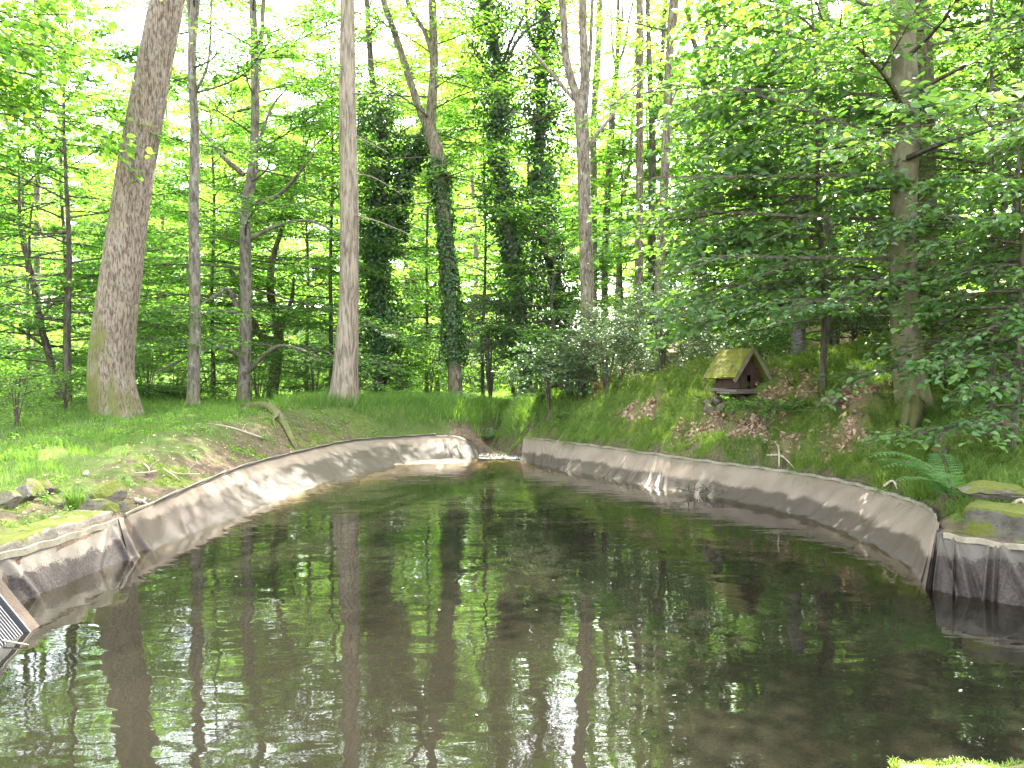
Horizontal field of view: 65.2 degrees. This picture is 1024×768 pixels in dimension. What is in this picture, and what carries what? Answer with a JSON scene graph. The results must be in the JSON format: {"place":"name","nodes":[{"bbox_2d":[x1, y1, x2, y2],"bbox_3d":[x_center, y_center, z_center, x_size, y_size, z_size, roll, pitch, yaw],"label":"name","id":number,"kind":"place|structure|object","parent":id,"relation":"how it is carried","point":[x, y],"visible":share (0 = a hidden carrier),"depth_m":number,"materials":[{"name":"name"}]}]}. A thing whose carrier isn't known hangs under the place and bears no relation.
{"place":"outdoors","nodes":[
{"label":"outdoors","id":0,"kind":"place"},
{"bbox_2d":[0,392,360,489],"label":"grass","id":1,"kind":"structure","parent":0,"point":[74,446],"depth_m":11.70,"materials":[{"name":"plant"}]},
{"bbox_2d":[0,0,1021,344],"label":"sky","id":2,"kind":"structure","parent":0,"point":[138,23],"materials":[{"name":"white"}]},
{"bbox_2d":[0,456,1023,767],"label":"pond water","id":3,"kind":"structure","parent":0,"point":[416,620],"depth_m":4.85,"materials":[{"name":"green liquid"}]},
{"bbox_2d":[0,578,38,646],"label":"outlet screen","id":4,"kind":"object","parent":3,"relation":"in","point":[16,619],"visible":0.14,"depth_m":5.14,"materials":[{"name":"grey"}]},
{"bbox_2d":[0,279,1023,767],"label":"ground","id":5,"kind":"structure","parent":0,"point":[216,455],"depth_m":11.34,"materials":[{"name":"green plant"}]},
{"bbox_2d":[14,478,48,502],"bbox_3d":[-4.430,1.008,7.303,0.236,0.296,0.356,0,1,13],"label":"stone","id":6,"kind":"object","parent":5,"relation":"on","point":[26,487],"visible":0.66,"depth_m":7.26,"materials":[{"name":"stone"}]},
{"bbox_2d":[0,369,70,428],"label":"weed clump","id":7,"kind":"object","parent":5,"relation":"on","point":[17,412],"visible":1,"depth_m":11.64,"materials":[{"name":"green plant"}]},
{"bbox_2d":[0,175,85,389],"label":"woodland tree","id":8,"kind":"object","parent":5,"relation":"on","point":[28,198],"visible":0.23,"depth_m":27.99,"materials":[{"name":"green plant"}]},
{"bbox_2d":[0,164,88,397],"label":"woodland tree","id":9,"kind":"object","parent":5,"relation":"on","point":[14,267],"visible":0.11,"depth_m":33.06,"materials":[{"name":"green plant"}]},
{"bbox_2d":[0,510,111,552],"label":"stone","id":10,"kind":"structure","parent":5,"relation":"on","point":[16,538],"depth_m":6.48,"materials":[{"name":"stone"}]},
{"bbox_2d":[25,365,87,411],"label":"weed clump","id":11,"kind":"object","parent":5,"relation":"on","point":[66,383],"visible":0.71,"depth_m":13.57,"materials":[{"name":"green plant"}]},
{"bbox_2d":[0,0,114,396],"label":"grey tree","id":12,"kind":"object","parent":5,"relation":"on","point":[36,199],"visible":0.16,"depth_m":26.80,"materials":[{"name":"green plant"}]},
{"bbox_2d":[0,518,131,611],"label":"pond liner","id":13,"kind":"object","parent":5,"relation":"on","point":[43,573],"visible":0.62,"depth_m":6.34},
{"bbox_2d":[49,484,102,509],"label":"grass tuft","id":14,"kind":"object","parent":5,"relation":"on","point":[72,498],"visible":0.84,"depth_m":7.31,"materials":[{"name":"plant"}]},
{"bbox_2d":[0,0,172,183],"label":"maple","id":15,"kind":"object","parent":5,"relation":"on","point":[22,51],"visible":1,"depth_m":11.72,"materials":[{"name":"green plant"}]},
{"bbox_2d":[16,157,183,342],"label":"woodland tree","id":16,"kind":"object","parent":5,"relation":"on","point":[84,181],"visible":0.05,"depth_m":45.56,"materials":[{"name":"green plant"}]},
{"bbox_2d":[0,0,200,392],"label":"beech","id":17,"kind":"object","parent":5,"relation":"on","point":[28,367],"visible":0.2,"depth_m":23.84,"materials":[{"name":"green plant"}]},
{"bbox_2d":[88,480,126,502],"bbox_3d":[-3.908,1.072,7.714,0.270,0.261,0.335,1,1,37],"label":"stone","id":18,"kind":"object","parent":5,"relation":"on","point":[114,491],"visible":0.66,"depth_m":7.67,"materials":[{"name":"stone"}]},
{"bbox_2d":[0,21,235,403],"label":"young beech","id":19,"kind":"object","parent":5,"relation":"on","point":[46,345],"visible":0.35,"depth_m":16.91,"materials":[{"name":"green plant"}]},
{"bbox_2d":[0,0,252,400],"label":"beech","id":20,"kind":"object","parent":5,"relation":"on","point":[70,245],"visible":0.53,"depth_m":15.40,"materials":[{"name":"green plant"}]},
{"bbox_2d":[0,0,260,400],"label":"beech","id":21,"kind":"object","parent":5,"relation":"on","point":[102,7],"visible":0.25,"depth_m":19.70,"materials":[{"name":"green plant"}]},
{"bbox_2d":[75,101,186,325],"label":"woodland tree","id":22,"kind":"object","parent":5,"relation":"on","point":[111,157],"visible":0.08,"depth_m":58.99,"materials":[{"name":"green plant"}]},
{"bbox_2d":[86,0,185,420],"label":"leaning oak","id":23,"kind":"object","parent":5,"relation":"on","point":[111,386],"visible":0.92,"depth_m":12.70,"materials":[{"name":"brown plant"}]},
{"bbox_2d":[96,64,231,336],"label":"woodland tree","id":24,"kind":"object","parent":5,"relation":"on","point":[173,112],"visible":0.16,"depth_m":45.91,"materials":[{"name":"green plant"}]},
{"bbox_2d":[0,412,327,529],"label":"moss","id":25,"kind":"object","parent":5,"relation":"on","point":[27,504],"visible":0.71,"depth_m":9.20,"materials":[{"name":"green plant"}]},
{"bbox_2d":[135,340,212,398],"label":"leafy bush","id":26,"kind":"object","parent":5,"relation":"on","point":[142,357],"visible":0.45,"depth_m":18.20,"materials":[{"name":"green plant"}]},
{"bbox_2d":[33,62,328,398],"bbox_3d":[-8.413,-3.909,21.802,7.362,9.796,7.672,0,1,-20],"label":"beech","id":27,"kind":"object","parent":5,"relation":"on","point":[162,182],"visible":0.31,"depth_m":21.40,"materials":[{"name":"green plant"}]},
{"bbox_2d":[143,194,237,346],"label":"woodland tree","id":28,"kind":"object","parent":5,"relation":"on","point":[171,241],"visible":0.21,"depth_m":41.92,"materials":[{"name":"green plant"}]},
{"bbox_2d":[0,402,390,530],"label":"weeds","id":29,"kind":"object","parent":5,"relation":"on","point":[45,500],"visible":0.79,"depth_m":10.92,"materials":[{"name":"green plant"}]},
{"bbox_2d":[90,0,340,407],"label":"alder","id":30,"kind":"object","parent":5,"relation":"on","point":[192,20],"visible":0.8,"depth_m":14.86,"materials":[{"name":"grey plant"}]},
{"bbox_2d":[156,71,309,307],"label":"woodland tree","id":31,"kind":"object","parent":5,"relation":"on","point":[206,170],"visible":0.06,"depth_m":60.57,"materials":[{"name":"green plant"}]},
{"bbox_2d":[48,0,441,401],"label":"forked beech","id":32,"kind":"object","parent":5,"relation":"on","point":[244,306],"visible":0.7,"depth_m":17.80,"materials":[{"name":"green plant"}]},
{"bbox_2d":[144,68,360,392],"bbox_3d":[-8.958,-4.982,28.823,7.408,11.561,7.670,-1,1,-34],"label":"beech","id":33,"kind":"object","parent":5,"relation":"on","point":[298,244],"visible":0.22,"depth_m":28.57,"materials":[{"name":"green plant"}]},
{"bbox_2d":[211,348,294,399],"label":"leafy bush","id":34,"kind":"object","parent":5,"relation":"on","point":[262,376],"visible":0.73,"depth_m":19.36,"materials":[{"name":"green plant"}]},
{"bbox_2d":[142,72,372,396],"bbox_3d":[-6.526,-3.831,21.971,5.650,9.515,6.305,1,1,38],"label":"mossy double tree","id":35,"kind":"object","parent":5,"relation":"on","point":[271,269],"visible":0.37,"depth_m":21.65,"materials":[{"name":"green plant"}]},
{"bbox_2d":[236,402,297,450],"bbox_3d":[-4.402,0.707,13.880,0.505,0.777,3.102,-1,1,-40],"label":"mossy root","id":36,"kind":"object","parent":5,"relation":"on","point":[282,420],"visible":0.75,"depth_m":13.36,"materials":[{"name":"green plant"}]},
{"bbox_2d":[1,365,559,436],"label":"grass","id":37,"kind":"structure","parent":5,"relation":"on","point":[498,395],"depth_m":25.01,"materials":[{"name":"plant"}]},
{"bbox_2d":[253,130,339,333],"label":"woodland tree","id":38,"kind":"object","parent":5,"relation":"on","point":[269,245],"visible":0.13,"depth_m":47.26,"materials":[{"name":"green plant"}]},
{"bbox_2d":[118,433,478,567],"bbox_3d":[-2.452,1.774,11.343,2.817,1.437,9.593,0,1,16],"label":"pond liner","id":39,"kind":"object","parent":5,"relation":"on","point":[193,514],"visible":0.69,"depth_m":10.44,"materials":[{"name":"grey"}]},
{"bbox_2d":[184,0,424,392],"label":"beech","id":40,"kind":"object","parent":5,"relation":"on","point":[271,65],"visible":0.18,"depth_m":25.12,"materials":[{"name":"green plant"}]},
{"bbox_2d":[283,342,334,393],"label":"holly bush","id":41,"kind":"object","parent":5,"relation":"on","point":[311,375],"visible":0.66,"depth_m":20.94,"materials":[{"name":"green plant"}]},
{"bbox_2d":[206,0,477,389],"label":"beech","id":42,"kind":"object","parent":5,"relation":"on","point":[330,323],"visible":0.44,"depth_m":22.22,"materials":[{"name":"green plant"}]},
{"bbox_2d":[230,0,502,393],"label":"ivy tree","id":43,"kind":"object","parent":5,"relation":"on","point":[402,184],"visible":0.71,"depth_m":21.65,"materials":[{"name":"green plant"}]},
{"bbox_2d":[332,166,438,324],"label":"woodland tree","id":44,"kind":"object","parent":5,"relation":"on","point":[417,251],"visible":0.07,"depth_m":52.68,"materials":[{"name":"green plant"}]},
{"bbox_2d":[358,349,417,393],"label":"holly bush","id":45,"kind":"object","parent":5,"relation":"on","point":[394,373],"visible":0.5,"depth_m":21.13,"materials":[{"name":"green plant"}]},
{"bbox_2d":[315,84,481,335],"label":"woodland tree","id":46,"kind":"object","parent":5,"relation":"on","point":[432,268],"visible":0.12,"depth_m":44.50,"materials":[{"name":"green plant"}]},
{"bbox_2d":[304,0,497,406],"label":"pale fir","id":47,"kind":"object","parent":5,"relation":"on","point":[344,379],"visible":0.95,"depth_m":15.78,"materials":[{"name":"beige plant"}]},
{"bbox_2d":[295,0,544,391],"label":"beech","id":48,"kind":"object","parent":5,"relation":"on","point":[427,319],"visible":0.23,"depth_m":26.76,"materials":[{"name":"green plant"}]},
{"bbox_2d":[268,376,597,439],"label":"grass","id":49,"kind":"structure","parent":5,"relation":"on","point":[432,401],"depth_m":16.14,"materials":[{"name":"plant"}]},
{"bbox_2d":[298,0,571,394],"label":"forked ivy tree","id":50,"kind":"object","parent":5,"relation":"on","point":[441,201],"visible":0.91,"depth_m":19.78,"materials":[{"name":"green plant"}]},
{"bbox_2d":[388,338,484,395],"bbox_3d":[-2.141,-0.240,22.665,2.772,2.086,2.717,0,1,0],"label":"leafy bush","id":51,"kind":"object","parent":5,"relation":"on","point":[430,382],"visible":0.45,"depth_m":22.27,"materials":[{"name":"green plant"}]},
{"bbox_2d":[388,18,486,328],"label":"woodland tree","id":52,"kind":"object","parent":5,"relation":"on","point":[419,87],"visible":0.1,"depth_m":48.00,"materials":[{"name":"green plant"}]},
{"bbox_2d":[360,458,556,482],"bbox_3d":[-1.125,1.902,12.316,4.550,0.920,7.350,0,1,0],"label":"pond bed","id":53,"kind":"object","parent":5,"relation":"on","point":[374,476],"visible":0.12,"depth_m":14.16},
{"bbox_2d":[410,13,528,346],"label":"woodland tree","id":54,"kind":"object","parent":5,"relation":"on","point":[474,221],"visible":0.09,"depth_m":40.47,"materials":[{"name":"green plant"}]},
{"bbox_2d":[453,158,529,315],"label":"woodland tree","id":55,"kind":"object","parent":5,"relation":"on","point":[468,220],"visible":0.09,"depth_m":52.95,"materials":[{"name":"green plant"}]},
{"bbox_2d":[457,284,529,397],"bbox_3d":[-0.539,-0.928,20.513,2.361,3.227,2.676,0,1,0],"label":"holly bush","id":56,"kind":"object","parent":5,"relation":"on","point":[490,375],"visible":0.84,"depth_m":20.28,"materials":[{"name":"green plant"}]},
{"bbox_2d":[395,63,604,396],"bbox_3d":[-0.891,-4.535,24.515,7.885,10.787,6.467,0,1,0],"label":"beech","id":57,"kind":"object","parent":5,"relation":"on","point":[467,235],"visible":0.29,"depth_m":24.63,"materials":[{"name":"green plant"}]},
{"bbox_2d":[403,0,645,384],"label":"forked oak","id":58,"kind":"object","parent":5,"relation":"on","point":[578,96],"visible":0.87,"depth_m":16.81,"materials":[{"name":"grey plant"}]},
{"bbox_2d":[376,0,677,398],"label":"tall ivy tree","id":59,"kind":"object","parent":5,"relation":"on","point":[510,243],"visible":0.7,"depth_m":21.66,"materials":[{"name":"green plant"}]},
{"bbox_2d":[470,78,598,320],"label":"woodland tree","id":60,"kind":"object","parent":5,"relation":"on","point":[517,171],"visible":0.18,"depth_m":42.45,"materials":[{"name":"green plant"}]},
{"bbox_2d":[409,0,663,386],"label":"tree","id":61,"kind":"object","parent":5,"relation":"on","point":[539,130],"visible":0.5,"depth_m":23.60,"materials":[{"name":"green plant"}]},
{"bbox_2d":[491,328,594,411],"bbox_3d":[0.600,-0.253,15.395,2.006,1.642,1.951,0,1,0],"label":"shrub","id":62,"kind":"object","parent":5,"relation":"on","point":[548,380],"visible":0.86,"depth_m":15.27,"materials":[{"name":"green plant"}]},
{"bbox_2d":[461,193,653,391],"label":"beech","id":63,"kind":"object","parent":5,"relation":"on","point":[526,216],"visible":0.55,"depth_m":20.60,"materials":[{"name":"green plant"}]},
{"bbox_2d":[552,327,609,398],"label":"yew bush","id":64,"kind":"object","parent":5,"relation":"on","point":[579,384],"visible":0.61,"depth_m":15.15,"materials":[{"name":"green plant"}]},
{"bbox_2d":[542,162,635,277],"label":"woodland tree","id":65,"kind":"object","parent":5,"relation":"on","point":[568,196],"visible":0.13,"depth_m":43.45,"materials":[{"name":"green plant"}]},
{"bbox_2d":[548,0,648,326],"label":"slim tree","id":66,"kind":"object","parent":5,"relation":"on","point":[593,168],"visible":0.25,"depth_m":26.72,"materials":[{"name":"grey plant"}]},
{"bbox_2d":[542,317,666,394],"bbox_3d":[1.702,-0.493,14.918,2.301,1.537,2.154,0,1,0],"label":"grey shrub","id":67,"kind":"object","parent":5,"relation":"on","point":[604,373],"visible":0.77,"depth_m":14.72,"materials":[{"name":"green plant"}]},
{"bbox_2d":[553,297,674,385],"bbox_3d":[2.024,-0.720,16.336,2.521,2.034,2.627,0,1,0],"label":"grey shrub","id":68,"kind":"object","parent":5,"relation":"on","point":[597,316],"visible":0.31,"depth_m":16.10,"materials":[{"name":"green plant"}]},
{"bbox_2d":[512,116,720,384],"bbox_3d":[3.160,-4.027,26.076,6.394,9.264,6.716,-1,1,-28],"label":"beech","id":69,"kind":"object","parent":5,"relation":"on","point":[615,151],"visible":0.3,"depth_m":25.57,"materials":[{"name":"green plant"}]},
{"bbox_2d":[560,20,673,371],"bbox_3d":[4.200,-7.467,31.133,4.946,15.878,3.410,0,1,14],"label":"slim tree","id":70,"kind":"object","parent":5,"relation":"on","point":[618,267],"visible":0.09,"depth_m":30.82,"materials":[{"name":"green plant"}]},
{"bbox_2d":[556,0,680,380],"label":"slim tree","id":71,"kind":"object","parent":5,"relation":"on","point":[608,172],"visible":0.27,"depth_m":27.75,"materials":[{"name":"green plant"}]},
{"bbox_2d":[577,0,693,373],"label":"straight tree","id":72,"kind":"object","parent":5,"relation":"on","point":[640,18],"visible":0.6,"depth_m":21.80,"materials":[{"name":"brown plant"}]},
{"bbox_2d":[572,72,731,373],"bbox_3d":[5.655,-5.469,30.456,6.612,11.944,6.167,-1,1,-32],"label":"woodland tree","id":73,"kind":"object","parent":5,"relation":"on","point":[673,170],"visible":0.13,"depth_m":29.67,"materials":[{"name":"green plant"}]},
{"bbox_2d":[592,272,740,371],"bbox_3d":[2.837,-1.121,14.680,2.777,1.986,2.733,0,1,0],"label":"grey shrub","id":74,"kind":"object","parent":5,"relation":"on","point":[663,355],"visible":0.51,"depth_m":14.37,"materials":[{"name":"green plant"}]},
{"bbox_2d":[567,0,774,372],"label":"tree","id":75,"kind":"object","parent":5,"relation":"on","point":[666,134],"visible":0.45,"depth_m":18.83,"materials":[{"name":"brown plant"}]},
{"bbox_2d":[593,0,749,373],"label":"twin stem tree","id":76,"kind":"object","parent":5,"relation":"on","point":[652,147],"visible":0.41,"depth_m":24.76,"materials":[{"name":"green plant"}]},
{"bbox_2d":[609,0,754,362],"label":"triple stem tree","id":77,"kind":"object","parent":5,"relation":"on","point":[649,44],"visible":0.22,"depth_m":19.83,"materials":[{"name":"green plant"}]},
{"bbox_2d":[629,291,753,375],"bbox_3d":[3.717,-0.827,17.212,2.994,2.528,3.165,1,1,26],"label":"grey shrub","id":78,"kind":"object","parent":5,"relation":"on","point":[682,345],"visible":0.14,"depth_m":16.81,"materials":[{"name":"green plant"}]},
{"bbox_2d":[593,60,790,359],"bbox_3d":[5.783,-4.806,25.339,6.942,10.058,7.294,0,1,0],"label":"beech","id":79,"kind":"object","parent":5,"relation":"on","point":[656,111],"visible":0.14,"depth_m":24.58,"materials":[{"name":"green plant"}]},
{"bbox_2d":[619,0,810,339],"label":"woodland tree","id":80,"kind":"object","parent":5,"relation":"on","point":[688,38],"visible":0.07,"depth_m":30.37,"materials":[{"name":"green plant"}]},
{"bbox_2d":[520,436,939,598],"bbox_3d":[2.091,1.788,10.436,2.686,1.455,10.392,0,1,-18],"label":"pond liner","id":81,"kind":"object","parent":5,"relation":"on","point":[896,549],"visible":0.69,"depth_m":9.59,"materials":[{"name":"grey plastic"}]},
{"bbox_2d":[702,347,772,398],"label":"duck house","id":82,"kind":"structure","parent":5,"relation":"on","point":[729,370],"depth_m":12.19,"materials":[{"name":"brown wood"}]},
{"bbox_2d":[674,292,800,360],"bbox_3d":[4.994,-0.895,18.435,3.160,2.795,3.141,0,1,0],"label":"hazel bush","id":83,"kind":"object","parent":5,"relation":"on","point":[764,350],"visible":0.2,"depth_m":17.98,"materials":[{"name":"green plant"}]},
{"bbox_2d":[491,328,1023,518],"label":"hair grass","id":84,"kind":"structure","parent":5,"relation":"on","point":[916,489],"depth_m":11.26,"materials":[{"name":"green plant"}]},
{"bbox_2d":[720,391,815,429],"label":"beech seedling","id":85,"kind":"object","parent":5,"relation":"on","point":[782,405],"visible":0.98,"depth_m":11.15,"materials":[{"name":"green plant"}]},
{"bbox_2d":[659,0,888,357],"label":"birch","id":86,"kind":"object","parent":5,"relation":"on","point":[798,338],"visible":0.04,"depth_m":17.84,"materials":[{"name":"green plant"}]},
{"bbox_2d":[708,20,876,350],"bbox_3d":[7.702,-5.124,21.090,6.397,9.257,6.818,-1,2,-43],"label":"hazel","id":87,"kind":"object","parent":5,"relation":"on","point":[813,290],"visible":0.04,"depth_m":20.93,"materials":[{"name":"green plant"}]},
{"bbox_2d":[566,359,1023,499],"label":"leaf litter","id":88,"kind":"object","parent":5,"relation":"on","point":[753,418],"visible":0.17,"depth_m":11.42,"materials":[{"name":"plant"}]},
{"bbox_2d":[568,0,1023,407],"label":"smooth beech","id":89,"kind":"object","parent":5,"relation":"on","point":[903,140],"visible":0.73,"depth_m":9.97,"materials":[{"name":"green plant"}]},
{"bbox_2d":[708,0,891,348],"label":"hazel","id":90,"kind":"object","parent":5,"relation":"on","point":[741,335],"visible":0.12,"depth_m":15.00,"materials":[{"name":"green plant"}]},
{"bbox_2d":[721,74,886,347],"bbox_3d":[7.450,-3.566,18.833,5.583,7.354,4.971,-1,2,-41],"label":"hazel","id":91,"kind":"object","parent":5,"relation":"on","point":[811,323],"visible":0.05,"depth_m":18.42,"materials":[{"name":"green plant"}]},
{"bbox_2d":[630,0,994,394],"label":"sapling","id":92,"kind":"object","parent":5,"relation":"on","point":[742,229],"visible":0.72,"depth_m":11.01,"materials":[{"name":"green plant"}]},
{"bbox_2d":[682,0,1014,334],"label":"beech","id":93,"kind":"object","parent":5,"relation":"on","point":[887,160],"visible":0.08,"depth_m":16.76,"materials":[{"name":"green plant"}]},
{"bbox_2d":[807,283,889,341],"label":"yew bush","id":94,"kind":"object","parent":5,"relation":"on","point":[854,334],"visible":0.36,"depth_m":15.16,"materials":[{"name":"green plant"}]},
{"bbox_2d":[727,0,1023,374],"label":"mossy oak","id":95,"kind":"object","parent":5,"relation":"on","point":[922,52],"visible":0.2,"depth_m":11.58,"materials":[{"name":"green plant"}]},
{"bbox_2d":[865,451,966,502],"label":"fern","id":96,"kind":"object","parent":5,"relation":"on","point":[940,481],"visible":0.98,"depth_m":7.30,"materials":[{"name":"green plant"}]},
{"bbox_2d":[812,0,1023,414],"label":"beech sapling","id":97,"kind":"object","parent":5,"relation":"on","point":[874,285],"visible":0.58,"depth_m":9.36,"materials":[{"name":"green plant"}]},
{"bbox_2d":[835,0,1023,296],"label":"hazel","id":98,"kind":"object","parent":5,"relation":"on","point":[876,231],"visible":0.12,"depth_m":14.94,"materials":[{"name":"green plant"}]},
{"bbox_2d":[855,12,1023,380],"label":"beech sapling","id":99,"kind":"object","parent":5,"relation":"on","point":[998,318],"visible":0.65,"depth_m":8.73,"materials":[{"name":"green plant"}]},
{"bbox_2d":[856,105,1023,454],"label":"beech sapling","id":100,"kind":"object","parent":5,"relation":"on","point":[992,181],"visible":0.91,"depth_m":8.05,"materials":[{"name":"green plant"}]},
{"bbox_2d":[858,0,1023,375],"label":"sapling","id":101,"kind":"object","parent":5,"relation":"on","point":[943,68],"visible":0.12,"depth_m":10.96,"materials":[{"name":"green plant"}]},
{"bbox_2d":[878,0,1023,394],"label":"sapling","id":102,"kind":"object","parent":5,"relation":"on","point":[974,83],"visible":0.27,"depth_m":10.39,"materials":[{"name":"green plant"}]},
{"bbox_2d":[886,756,1023,767],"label":"moss","id":103,"kind":"object","parent":5,"relation":"on","point":[933,763],"visible":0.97,"depth_m":2.63,"materials":[{"name":"green plant"}]},
{"bbox_2d":[927,528,1023,616],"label":"pond liner","id":104,"kind":"object","parent":5,"relation":"on","point":[980,573],"visible":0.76,"depth_m":5.99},
{"bbox_2d":[954,480,1023,499],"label":"flat stone","id":105,"kind":"object","parent":5,"relation":"on","point":[984,489],"visible":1,"depth_m":6.68,"materials":[{"name":"stone"}]},
{"bbox_2d":[963,499,1023,540],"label":"rock","id":106,"kind":"structure","parent":5,"relation":"on","point":[983,518],"depth_m":6.21,"materials":[{"name":"stone"}]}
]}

